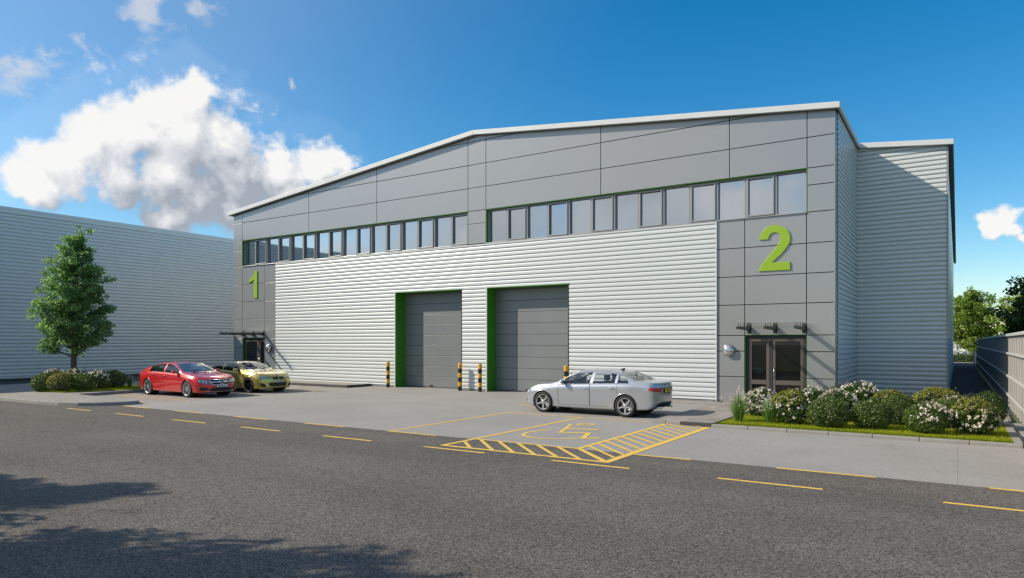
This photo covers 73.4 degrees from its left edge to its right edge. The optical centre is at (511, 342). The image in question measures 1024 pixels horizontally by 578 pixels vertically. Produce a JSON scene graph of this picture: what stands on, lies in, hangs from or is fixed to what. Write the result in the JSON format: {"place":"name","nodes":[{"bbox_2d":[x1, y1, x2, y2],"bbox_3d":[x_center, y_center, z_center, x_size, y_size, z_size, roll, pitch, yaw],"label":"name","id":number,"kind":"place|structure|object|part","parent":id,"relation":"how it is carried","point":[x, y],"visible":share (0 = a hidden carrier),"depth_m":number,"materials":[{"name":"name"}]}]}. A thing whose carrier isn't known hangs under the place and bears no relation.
{"place":"outdoors","nodes":[
{"label":"outdoors","id":0,"kind":"place"},
{"bbox_2d":[0,383,134,401],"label":"pavement island","id":1,"kind":"structure","parent":0,"point":[23,391],"depth_m":27.49,"materials":[{"name":"grey concrete"}]},
{"bbox_2d":[38,384,141,392],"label":"lawn","id":2,"kind":"structure","parent":1,"relation":"on","point":[126,387],"depth_m":30.47,"materials":[{"name":"green plant"}]},
{"bbox_2d":[30,373,55,391],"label":"shrub","id":3,"kind":"object","parent":2,"relation":"on","point":[37,386],"visible":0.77,"depth_m":29.51,"materials":[{"name":"green plant"}]},
{"bbox_2d":[42,368,64,385],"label":"shrub","id":4,"kind":"object","parent":2,"relation":"on","point":[55,370],"visible":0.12,"depth_m":30.76,"materials":[{"name":"white plant"}]},
{"bbox_2d":[45,372,75,391],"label":"shrub","id":5,"kind":"object","parent":2,"relation":"on","point":[66,378],"visible":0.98,"depth_m":29.36,"materials":[{"name":"green plant"}]},
{"bbox_2d":[26,225,117,370],"bbox_3d":[-20.195,-1.600,31.665,3.590,7.620,3.695,0,0,-36],"label":"street tree","id":6,"kind":"object","parent":2,"relation":"on","point":[70,309],"visible":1,"depth_m":31.36,"materials":[{"name":"green plant"}]},
{"bbox_2d":[62,368,86,387],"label":"shrub","id":7,"kind":"object","parent":2,"relation":"on","point":[72,372],"visible":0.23,"depth_m":31.02,"materials":[{"name":"white plant"}]},
{"bbox_2d":[69,373,97,390],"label":"shrub","id":8,"kind":"object","parent":2,"relation":"on","point":[79,381],"visible":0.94,"depth_m":29.78,"materials":[{"name":"green plant"}]},
{"bbox_2d":[85,369,113,388],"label":"shrub","id":9,"kind":"object","parent":2,"relation":"on","point":[109,377],"visible":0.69,"depth_m":30.77,"materials":[{"name":"green plant"}]},
{"bbox_2d":[99,370,127,386],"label":"shrub","id":10,"kind":"object","parent":2,"relation":"on","point":[117,379],"visible":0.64,"depth_m":31.92,"materials":[{"name":"green plant"}]},
{"bbox_2d":[0,376,139,384],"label":"yard asphalt","id":11,"kind":"structure","parent":0,"point":[28,381],"depth_m":39.31,"materials":[{"name":"grey asphalt"}]},
{"bbox_2d":[124,373,137,386],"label":"ornamental grass","id":12,"kind":"object","parent":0,"point":[129,382],"depth_m":32.21,"materials":[{"name":"green plant"}]},
{"bbox_2d":[97,381,378,405],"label":"parking paving","id":13,"kind":"structure","parent":0,"point":[143,398],"depth_m":29.62,"materials":[{"name":"grey concrete"}]},
{"bbox_2d":[0,383,143,405],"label":"kerb","id":14,"kind":"structure","parent":13,"relation":"on","point":[136,401],"depth_m":25.01,"materials":[{"name":"concrete"}]},
{"bbox_2d":[139,361,234,397],"bbox_3d":[-13.937,1.554,29.477,4.982,1.487,2.207,0,0,33],"label":"parked car","id":15,"kind":"object","parent":13,"relation":"on","point":[185,379],"visible":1,"depth_m":28.62,"materials":[{"name":"red paint"}]},
{"bbox_3d":[-15.053,1.602,29.109,0.953,0.739,0.117,0,0,33],"label":"door","id":16,"kind":"part","parent":15,"relation":"part of","materials":[{"name":"red paint"}]},
{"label":"rear window","id":17,"kind":"part","parent":15,"relation":"part of","materials":[{"name":"glass"}]},
{"bbox_3d":[-14.145,1.618,28.532,1.170,0.711,0.115,0,0,33],"label":"door","id":18,"kind":"part","parent":15,"relation":"part of","materials":[{"name":"red paint"}]},
{"bbox_2d":[203,360,289,392],"bbox_3d":[-12.420,1.569,32.128,4.703,1.457,2.177,0,0,33],"label":"parked car","id":19,"kind":"object","parent":13,"relation":"on","point":[249,379],"visible":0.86,"depth_m":30.99,"materials":[{"name":"gold metal"}]},
{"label":"rear window","id":20,"kind":"part","parent":19,"relation":"part of","materials":[{"name":"glass"}]},
{"bbox_3d":[-12.837,1.626,31.340,1.488,0.714,0.114,0,0,33],"label":"door","id":21,"kind":"part","parent":19,"relation":"part of","materials":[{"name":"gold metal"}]},
{"bbox_2d":[290,382,370,387],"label":"kerb","id":22,"kind":"structure","parent":13,"relation":"on","point":[329,385],"depth_m":34.82,"materials":[{"name":"grey concrete"}]},
{"bbox_2d":[290,380,364,384],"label":"pavement","id":23,"kind":"structure","parent":0,"point":[320,382],"depth_m":36.32,"materials":[{"name":"grey concrete"}]},
{"bbox_2d":[366,386,526,395],"bbox_3d":[-2.049,2.250,31.809,11.250,0.001,2.050,0,0,33],"label":"apron edge","id":24,"kind":"object","parent":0,"point":[462,391],"visible":0.5,"depth_m":32.01,"materials":[{"name":"concrete"}]},
{"bbox_2d":[386,362,389,386],"bbox_3d":[-6.190,1.613,34.310,0.220,1.274,0.220,0,0,33],"label":"bollard","id":25,"kind":"object","parent":24,"relation":"on","point":[387,374],"visible":1,"depth_m":34.24,"materials":[{"name":"yellow metal"}]},
{"bbox_2d":[458,363,461,390],"bbox_3d":[-2.414,1.613,31.861,0.220,1.274,0.220,0,0,33],"label":"bollard","id":26,"kind":"object","parent":24,"relation":"on","point":[459,376],"visible":1,"depth_m":31.80,"materials":[{"name":"yellow metal"}]},
{"bbox_2d":[478,364,481,391],"bbox_3d":[-1.458,1.613,31.241,0.220,1.274,0.220,0,0,33],"label":"bollard","id":27,"kind":"object","parent":24,"relation":"on","point":[479,377],"visible":1,"depth_m":31.16,"materials":[{"name":"yellow metal"}]},
{"bbox_2d":[564,365,567,377],"bbox_3d":[2.268,1.613,28.826,0.220,1.274,0.220,0,0,33],"label":"bollard","id":28,"kind":"object","parent":24,"relation":"on","point":[565,371],"visible":0.48,"depth_m":28.75,"materials":[{"name":"yellow metal"}]},
{"bbox_2d":[0,400,1023,577],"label":"road","id":29,"kind":"structure","parent":0,"point":[116,491],"depth_m":9.19,"materials":[{"name":"grey asphalt"}]},
{"bbox_2d":[0,0,1023,336],"label":"sky","id":30,"kind":"structure","parent":0,"point":[177,115],"materials":[{"name":"blue"}]},
{"bbox_2d":[131,388,1023,490],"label":"apron","id":31,"kind":"object","parent":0,"point":[517,419],"visible":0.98,"depth_m":16.75,"materials":[{"name":"concrete"}]},
{"bbox_2d":[527,368,672,416],"bbox_3d":[2.725,1.550,22.010,4.741,1.497,2.185,0,0,33],"label":"parked car","id":32,"kind":"object","parent":31,"relation":"on","point":[636,394],"visible":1,"depth_m":21.09,"materials":[{"name":"silver metal"}]},
{"bbox_3d":[1.924,1.621,21.469,1.099,0.685,0.114,0,0,33],"label":"door","id":33,"kind":"part","parent":32,"relation":"part of","materials":[{"name":"silver metal"}]},
{"bbox_3d":[2.768,1.598,20.915,0.920,0.728,0.110,0,0,33],"label":"door","id":34,"kind":"part","parent":32,"relation":"part of","materials":[{"name":"silver metal"}]},
{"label":"rear window","id":35,"kind":"part","parent":32,"relation":"part of","materials":[{"name":"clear glass"}]},
{"bbox_2d":[681,421,712,426],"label":"kerb","id":36,"kind":"structure","parent":31,"relation":"on","point":[700,424],"depth_m":18.39,"materials":[{"name":"grey concrete"}]},
{"bbox_2d":[708,385,764,421],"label":"ornamental grass","id":37,"kind":"object","parent":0,"point":[737,409],"depth_m":18.56,"materials":[{"name":"green plant"}]},
{"bbox_2d":[749,390,793,422],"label":"ornamental grass","id":38,"kind":"object","parent":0,"point":[768,412],"depth_m":18.25,"materials":[{"name":"green plant"}]},
{"bbox_2d":[657,401,1010,423],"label":"pavement","id":39,"kind":"structure","parent":0,"point":[718,413],"depth_m":20.19,"materials":[{"name":"grey concrete"}]},
{"bbox_2d":[868,355,1021,423],"bbox_3d":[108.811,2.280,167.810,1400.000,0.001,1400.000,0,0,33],"label":"ground","id":40,"kind":"structure","parent":0,"point":[1013,418],"depth_m":22.94,"materials":[{"name":"grey concrete"}]},
{"bbox_2d":[0,206,233,380],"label":"warehouse","id":41,"kind":"structure","parent":40,"relation":"on","point":[170,293],"depth_m":45.50,"materials":[{"name":"grey metal"}]},
{"bbox_2d":[219,101,955,401],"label":"warehouse","id":42,"kind":"structure","parent":40,"relation":"on","point":[521,258],"depth_m":28.15,"materials":[{"name":"grey metal"}]},
{"bbox_2d":[244,240,254,265],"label":"window","id":43,"kind":"structure","parent":42,"relation":"in","point":[249,246],"depth_m":41.18,"materials":[{"name":"blue"}]},
{"bbox_2d":[249,271,257,297],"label":"number sign","id":44,"kind":"object","parent":42,"relation":"attached to","point":[255,277],"visible":1,"depth_m":40.41,"materials":[{"name":"green plastic"}]},
{"bbox_2d":[244,338,264,368],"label":"entrance door","id":45,"kind":"structure","parent":42,"relation":"in","point":[254,349],"depth_m":40.73,"materials":[{"name":"grey glass"}]},
{"bbox_2d":[255,239,266,264],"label":"window","id":46,"kind":"structure","parent":42,"relation":"in","point":[261,244],"depth_m":40.50,"materials":[{"name":"blue"}]},
{"bbox_2d":[265,344,271,350],"bbox_3d":[-14.095,0.320,39.691,0.436,0.436,0.208,0,0,33],"label":"wall lamp","id":47,"kind":"object","parent":42,"relation":"attached to","point":[268,347],"visible":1,"depth_m":39.61,"materials":[{"name":"grey metal"}]},
{"bbox_2d":[267,237,278,263],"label":"window","id":48,"kind":"structure","parent":42,"relation":"in","point":[272,243],"depth_m":39.98,"materials":[{"name":"blue"}]},
{"bbox_2d":[279,235,290,262],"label":"window","id":49,"kind":"structure","parent":42,"relation":"in","point":[284,241],"depth_m":39.33,"materials":[{"name":"blue"}]},
{"bbox_2d":[291,234,302,260],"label":"window","id":50,"kind":"structure","parent":42,"relation":"in","point":[296,240],"depth_m":38.85,"materials":[{"name":"blue"}]},
{"bbox_2d":[303,232,315,259],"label":"window","id":51,"kind":"structure","parent":42,"relation":"in","point":[309,239],"depth_m":38.22,"materials":[{"name":"blue glass"}]},
{"bbox_2d":[316,231,328,258],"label":"window","id":52,"kind":"structure","parent":42,"relation":"in","point":[322,238],"depth_m":37.73,"materials":[{"name":"blue glass"}]},
{"bbox_2d":[329,229,342,257],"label":"window","id":53,"kind":"structure","parent":42,"relation":"in","point":[335,236],"depth_m":37.07,"materials":[{"name":"blue glass"}]},
{"bbox_2d":[343,227,356,255],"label":"window","id":54,"kind":"structure","parent":42,"relation":"in","point":[349,234],"depth_m":36.56,"materials":[{"name":"blue glass"}]},
{"bbox_2d":[357,225,370,254],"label":"window","id":55,"kind":"structure","parent":42,"relation":"in","point":[363,232],"depth_m":35.93,"materials":[{"name":"blue glass"}]},
{"bbox_2d":[371,223,385,253],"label":"window","id":56,"kind":"structure","parent":42,"relation":"in","point":[378,232],"depth_m":35.44,"materials":[{"name":"blue glass"}]},
{"bbox_2d":[386,221,401,251],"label":"window","id":57,"kind":"structure","parent":42,"relation":"in","point":[393,230],"depth_m":34.78,"materials":[{"name":"blue glass"}]},
{"bbox_2d":[402,219,417,250],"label":"window","id":58,"kind":"structure","parent":42,"relation":"in","point":[409,228],"depth_m":34.27,"materials":[{"name":"blue glass"}]},
{"bbox_2d":[418,217,433,248],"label":"window","id":59,"kind":"structure","parent":42,"relation":"in","point":[425,226],"depth_m":33.64,"materials":[{"name":"blue glass"}]},
{"bbox_2d":[434,215,450,247],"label":"window","id":60,"kind":"structure","parent":42,"relation":"in","point":[442,224],"depth_m":33.15,"materials":[{"name":"grey"}]},
{"bbox_2d":[451,213,467,245],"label":"window","id":61,"kind":"structure","parent":42,"relation":"in","point":[459,222],"depth_m":32.54,"materials":[{"name":"grey"}]},
{"bbox_2d":[488,208,506,242],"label":"window","id":62,"kind":"structure","parent":42,"relation":"in","point":[497,218],"depth_m":31.41,"materials":[{"name":"grey glass"}]},
{"bbox_2d":[507,205,526,240],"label":"window","id":63,"kind":"structure","parent":42,"relation":"in","point":[516,216],"depth_m":30.77,"materials":[{"name":"grey"}]},
{"bbox_2d":[527,203,546,238],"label":"window","id":64,"kind":"structure","parent":42,"relation":"in","point":[536,213],"depth_m":30.25,"materials":[{"name":"blue"}]},
{"bbox_2d":[547,200,568,236],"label":"window","id":65,"kind":"structure","parent":42,"relation":"in","point":[557,212],"depth_m":29.63,"materials":[{"name":"blue"}]},
{"bbox_2d":[569,197,590,234],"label":"window","id":66,"kind":"structure","parent":42,"relation":"in","point":[579,209],"depth_m":29.10,"materials":[{"name":"grey"}]},
{"bbox_2d":[591,194,613,232],"bbox_3d":[3.775,-5.300,28.459,1.050,1.511,0.195,0,0,33],"label":"window","id":67,"kind":"structure","parent":42,"relation":"in","point":[602,207],"depth_m":28.47,"materials":[{"name":"grey"}]},
{"bbox_2d":[614,191,637,229],"bbox_3d":[4.666,-5.300,27.902,1.050,1.511,0.160,0,0,33],"label":"window","id":68,"kind":"structure","parent":42,"relation":"in","point":[625,204],"depth_m":27.96,"materials":[{"name":"grey"}]},
{"bbox_2d":[638,188,663,227],"bbox_3d":[5.538,-5.300,27.316,1.050,1.511,0.195,0,0,33],"label":"window","id":69,"kind":"structure","parent":42,"relation":"in","point":[650,202],"depth_m":27.33,"materials":[{"name":"grey"}]},
{"bbox_2d":[664,185,689,225],"bbox_3d":[6.429,-5.300,26.759,1.050,1.511,0.160,0,0,33],"label":"window","id":70,"kind":"structure","parent":42,"relation":"in","point":[677,198],"depth_m":26.80,"materials":[{"name":"grey"}]},
{"bbox_2d":[690,181,716,222],"bbox_3d":[7.302,-5.300,26.172,1.050,1.511,0.195,0,0,33],"label":"window","id":71,"kind":"structure","parent":42,"relation":"in","point":[703,196],"depth_m":26.18,"materials":[{"name":"grey"}]},
{"bbox_2d":[722,344,734,355],"bbox_3d":[7.989,0.300,25.371,0.436,0.436,0.208,0,0,33],"label":"wall lamp","id":72,"kind":"object","parent":42,"relation":"attached to","point":[728,350],"visible":1,"depth_m":25.31,"materials":[{"name":"grey metal"}]},
{"bbox_2d":[717,178,745,220],"bbox_3d":[8.193,-5.300,25.615,1.050,1.511,0.160,0,0,33],"label":"window","id":73,"kind":"structure","parent":42,"relation":"in","point":[731,194],"depth_m":25.66,"materials":[{"name":"grey"}]},
{"bbox_2d":[746,174,775,217],"bbox_3d":[9.065,-5.300,25.029,1.050,1.511,0.195,0,0,33],"label":"window","id":74,"kind":"structure","parent":42,"relation":"in","point":[760,190],"depth_m":25.03,"materials":[{"name":"grey"}]},
{"bbox_2d":[759,225,789,270],"bbox_3d":[9.381,-3.373,24.575,1.078,1.626,0.046,0,0,33],"label":"number sign","id":75,"kind":"object","parent":42,"relation":"attached to","point":[768,264],"visible":1,"depth_m":24.51,"materials":[{"name":"green plastic"}]},
{"bbox_2d":[746,336,805,400],"bbox_3d":[9.470,1.014,24.686,2.050,2.463,0.230,0,0,33],"label":"entrance door","id":76,"kind":"structure","parent":42,"relation":"in","point":[777,365],"depth_m":24.70,"materials":[{"name":"grey"}]},
{"bbox_2d":[776,170,806,214],"bbox_3d":[9.957,-5.300,24.472,1.050,1.511,0.160,0,0,33],"label":"window","id":77,"kind":"structure","parent":42,"relation":"in","point":[791,187],"depth_m":24.51,"materials":[{"name":"grey"}]},
{"bbox_2d":[651,400,728,424],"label":"kerb","id":78,"kind":"structure","parent":40,"relation":"on","point":[671,422],"depth_m":19.00,"materials":[{"name":"concrete"}]},
{"bbox_2d":[671,401,714,404],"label":"kerb","id":79,"kind":"structure","parent":40,"relation":"on","point":[702,403],"depth_m":25.23,"materials":[{"name":"concrete"}]},
{"bbox_2d":[672,400,717,402],"bbox_3d":[5.166,2.245,26.863,6.240,0.050,0.700,0,0,33],"label":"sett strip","id":80,"kind":"object","parent":40,"relation":"on","point":[695,401],"depth_m":25.73,"materials":[{"name":"grey stone"}]},
{"bbox_2d":[719,409,1013,444],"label":"lawn","id":81,"kind":"structure","parent":40,"relation":"on","point":[850,426],"depth_m":16.76,"materials":[{"name":"green plant"}]},
{"bbox_2d":[741,387,780,415],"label":"shrub","id":82,"kind":"object","parent":81,"relation":"on","point":[757,396],"visible":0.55,"depth_m":19.88,"materials":[{"name":"white plant"}]},
{"bbox_2d":[768,388,810,423],"bbox_3d":[7.348,1.713,18.166,1.121,0.989,1.171,0,0,8],"label":"shrub","id":83,"kind":"object","parent":81,"relation":"on","point":[785,398],"visible":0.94,"depth_m":17.97,"materials":[{"name":"green plant"}]},
{"bbox_2d":[782,385,826,417],"bbox_3d":[8.438,1.720,19.568,1.505,0.980,1.551,0,0,22],"label":"shrub","id":84,"kind":"object","parent":81,"relation":"on","point":[811,393],"visible":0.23,"depth_m":19.29,"materials":[{"name":"white plant"}]},
{"bbox_2d":[805,396,851,427],"bbox_3d":[8.009,1.783,17.382,1.065,0.844,1.084,0,0,0],"label":"shrub","id":85,"kind":"object","parent":81,"relation":"on","point":[833,416],"visible":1,"depth_m":17.15,"materials":[{"name":"green plant"}]},
{"bbox_2d":[818,388,858,420],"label":"shrub","id":86,"kind":"object","parent":81,"relation":"on","point":[842,395],"visible":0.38,"depth_m":18.61,"materials":[{"name":"green plant"}]},
{"bbox_2d":[821,382,868,403],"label":"shrub","id":87,"kind":"object","parent":81,"relation":"on","point":[831,388],"visible":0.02,"depth_m":20.69,"materials":[{"name":"white plant"}]},
{"bbox_2d":[835,380,881,416],"bbox_3d":[9.954,1.641,19.666,1.379,1.151,1.338,0,0,1],"label":"shrub","id":88,"kind":"object","parent":81,"relation":"on","point":[862,393],"visible":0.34,"depth_m":19.41,"materials":[{"name":"white plant"}]},
{"bbox_2d":[851,398,893,428],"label":"shrub","id":89,"kind":"object","parent":81,"relation":"on","point":[859,419],"visible":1,"depth_m":16.90,"materials":[{"name":"green plant"}]},
{"bbox_2d":[866,389,913,418],"bbox_3d":[10.466,1.747,18.970,1.147,0.922,1.185,0,0,-27],"label":"shrub","id":90,"kind":"object","parent":81,"relation":"on","point":[888,392],"visible":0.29,"depth_m":18.87,"materials":[{"name":"green plant"}]},
{"bbox_2d":[876,395,916,424],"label":"shrub","id":91,"kind":"object","parent":81,"relation":"on","point":[901,402],"visible":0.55,"depth_m":17.72,"materials":[{"name":"green plant"}]},
{"bbox_2d":[901,400,950,433],"bbox_3d":[9.786,1.780,16.225,1.057,0.848,1.028,0,0,33],"label":"shrub","id":92,"kind":"object","parent":81,"relation":"on","point":[941,420],"visible":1,"depth_m":16.01,"materials":[{"name":"green plant"}]},
{"bbox_2d":[910,386,962,414],"bbox_3d":[11.466,1.699,18.542,1.365,1.026,1.410,0,0,4],"label":"shrub","id":93,"kind":"object","parent":81,"relation":"on","point":[939,392],"visible":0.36,"depth_m":18.39,"materials":[{"name":"green plant"}]},
{"bbox_2d":[926,399,966,427],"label":"shrub","id":94,"kind":"object","parent":81,"relation":"on","point":[947,402],"visible":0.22,"depth_m":17.20,"materials":[{"name":"green plant"}]},
{"bbox_2d":[941,395,976,421],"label":"shrub","id":95,"kind":"object","parent":81,"relation":"on","point":[956,398],"visible":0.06,"depth_m":17.80,"materials":[{"name":"green plant"}]},
{"bbox_2d":[949,396,1003,435],"bbox_3d":[10.786,1.734,16.065,1.195,0.944,1.144,0,0,10],"label":"shrub","id":96,"kind":"object","parent":81,"relation":"on","point":[979,417],"visible":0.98,"depth_m":15.86,"materials":[{"name":"green plant"}]},
{"bbox_2d":[959,391,995,404],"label":"shrub","id":97,"kind":"object","parent":81,"relation":"on","point":[966,396],"depth_m":18.25,"materials":[{"name":"green plant"}]},
{"bbox_2d":[972,390,1009,424],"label":"shrub","id":98,"kind":"object","parent":81,"relation":"on","point":[1001,405],"visible":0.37,"depth_m":17.54,"materials":[{"name":"green plant"}]},
{"bbox_2d":[711,419,1022,448],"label":"kerb","id":99,"kind":"structure","parent":40,"relation":"on","point":[1017,442],"depth_m":16.09,"materials":[{"name":"concrete"}]},
{"bbox_2d":[953,348,974,361],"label":"hedge","id":100,"kind":"object","parent":40,"relation":"on","point":[966,358],"visible":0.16,"depth_m":77.89,"materials":[{"name":"green plant"}]},
{"bbox_2d":[953,286,1001,359],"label":"tree","id":101,"kind":"object","parent":40,"relation":"on","point":[967,318],"visible":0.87,"depth_m":81.95,"materials":[{"name":"green plant"}]},
{"bbox_2d":[976,331,1023,424],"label":"fence","id":102,"kind":"object","parent":40,"relation":"on","point":[1000,362],"visible":0.98,"depth_m":24.20,"materials":[{"name":"grey metal"}]},
{"bbox_2d":[984,281,1022,334],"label":"tree","id":103,"kind":"object","parent":40,"relation":"on","point":[1001,301],"visible":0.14,"depth_m":71.22,"materials":[{"name":"green plant"}]},
{"bbox_2d":[987,276,1023,334],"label":"tree","id":104,"kind":"object","parent":40,"relation":"on","point":[1015,322],"visible":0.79,"depth_m":49.69,"materials":[{"name":"green plant"}]},
{"bbox_2d":[953,341,969,354],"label":"distant building","id":105,"kind":"structure","parent":0,"point":[961,349],"depth_m":125.74,"materials":[{"name":"white"}]},
{"bbox_2d":[949,364,1010,414],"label":"side path","id":106,"kind":"structure","parent":0,"point":[966,379],"depth_m":39.27,"materials":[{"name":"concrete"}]},
{"bbox_2d":[979,372,995,393],"bbox_3d":[26.686,2.188,38.712,0.080,0.105,26.000,0,0,33],"label":"kerb","id":107,"kind":"object","parent":106,"relation":"on","point":[988,384],"visible":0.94,"depth_m":35.52,"materials":[{"name":"grey concrete"}]},
{"bbox_2d":[1010,423,1023,447],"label":"path","id":108,"kind":"structure","parent":0,"point":[1018,428],"depth_m":17.71,"materials":[{"name":"concrete"}]}
]}

